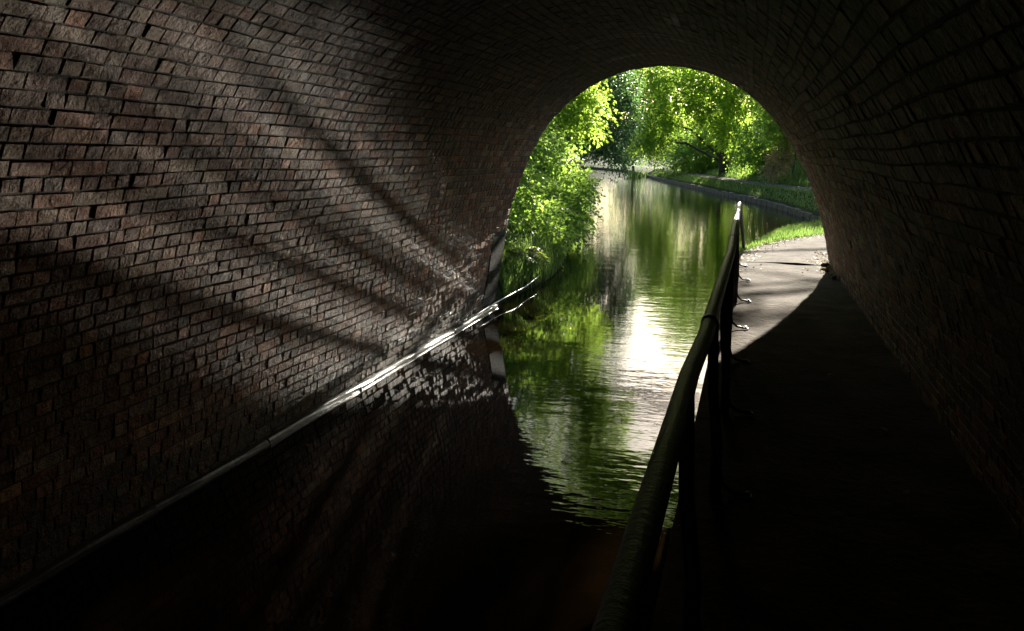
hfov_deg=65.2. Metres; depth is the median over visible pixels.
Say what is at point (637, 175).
reed clump
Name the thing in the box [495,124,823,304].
ground
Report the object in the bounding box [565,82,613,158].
distant tree
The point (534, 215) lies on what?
shrub
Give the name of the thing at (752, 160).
dense shrub
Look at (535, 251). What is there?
fern
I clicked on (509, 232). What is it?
fern
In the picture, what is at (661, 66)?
sky
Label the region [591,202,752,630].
handrail
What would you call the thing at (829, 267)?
leaf litter
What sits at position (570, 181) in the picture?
overhanging shrub
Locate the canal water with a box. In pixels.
[0,168,814,630]
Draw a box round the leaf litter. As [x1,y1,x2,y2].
[739,233,835,274]
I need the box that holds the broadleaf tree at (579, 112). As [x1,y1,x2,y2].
[540,72,624,153]
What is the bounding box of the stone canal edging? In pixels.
[465,278,536,321]
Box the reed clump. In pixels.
[622,169,652,177]
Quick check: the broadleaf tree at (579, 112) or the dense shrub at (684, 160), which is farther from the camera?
the dense shrub at (684, 160)
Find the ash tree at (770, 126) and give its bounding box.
[740,93,792,158]
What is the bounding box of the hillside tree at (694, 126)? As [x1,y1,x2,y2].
[658,69,761,160]
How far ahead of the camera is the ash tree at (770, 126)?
42.41 m
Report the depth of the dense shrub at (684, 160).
65.86 m
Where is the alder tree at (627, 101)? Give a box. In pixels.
[535,69,646,182]
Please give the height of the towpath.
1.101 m
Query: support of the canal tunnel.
on the ground at (499, 294)
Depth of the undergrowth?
14.24 m
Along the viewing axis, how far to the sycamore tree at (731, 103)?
54.57 m
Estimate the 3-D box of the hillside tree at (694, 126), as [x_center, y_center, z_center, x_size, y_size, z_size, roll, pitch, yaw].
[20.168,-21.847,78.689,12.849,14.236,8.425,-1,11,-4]
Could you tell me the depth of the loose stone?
11.54 m
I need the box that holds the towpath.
[647,167,1023,630]
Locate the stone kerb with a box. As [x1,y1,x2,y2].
[636,172,821,221]
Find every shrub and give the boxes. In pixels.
[505,130,580,267]
[517,117,605,250]
[651,125,744,176]
[723,110,799,178]
[754,131,797,183]
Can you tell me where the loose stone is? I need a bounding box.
[820,262,829,266]
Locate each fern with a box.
[502,246,540,265]
[506,228,519,240]
[508,241,549,262]
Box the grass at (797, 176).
[652,141,823,253]
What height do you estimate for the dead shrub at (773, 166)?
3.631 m
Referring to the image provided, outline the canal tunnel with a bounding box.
[0,0,1023,607]
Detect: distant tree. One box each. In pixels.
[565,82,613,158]
[611,67,685,171]
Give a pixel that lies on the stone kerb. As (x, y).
(795, 211)
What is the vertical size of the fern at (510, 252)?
0.330 m
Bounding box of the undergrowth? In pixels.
[498,162,581,298]
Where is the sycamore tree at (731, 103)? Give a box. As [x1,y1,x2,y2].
[622,66,768,175]
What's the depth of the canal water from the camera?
5.65 m
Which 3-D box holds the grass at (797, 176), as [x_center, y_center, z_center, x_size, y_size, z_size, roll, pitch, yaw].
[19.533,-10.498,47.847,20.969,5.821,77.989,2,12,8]
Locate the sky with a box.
[625,66,749,117]
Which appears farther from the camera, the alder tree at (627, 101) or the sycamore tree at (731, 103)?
the sycamore tree at (731, 103)
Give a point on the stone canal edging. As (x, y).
(499, 300)
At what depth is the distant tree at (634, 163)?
85.82 m

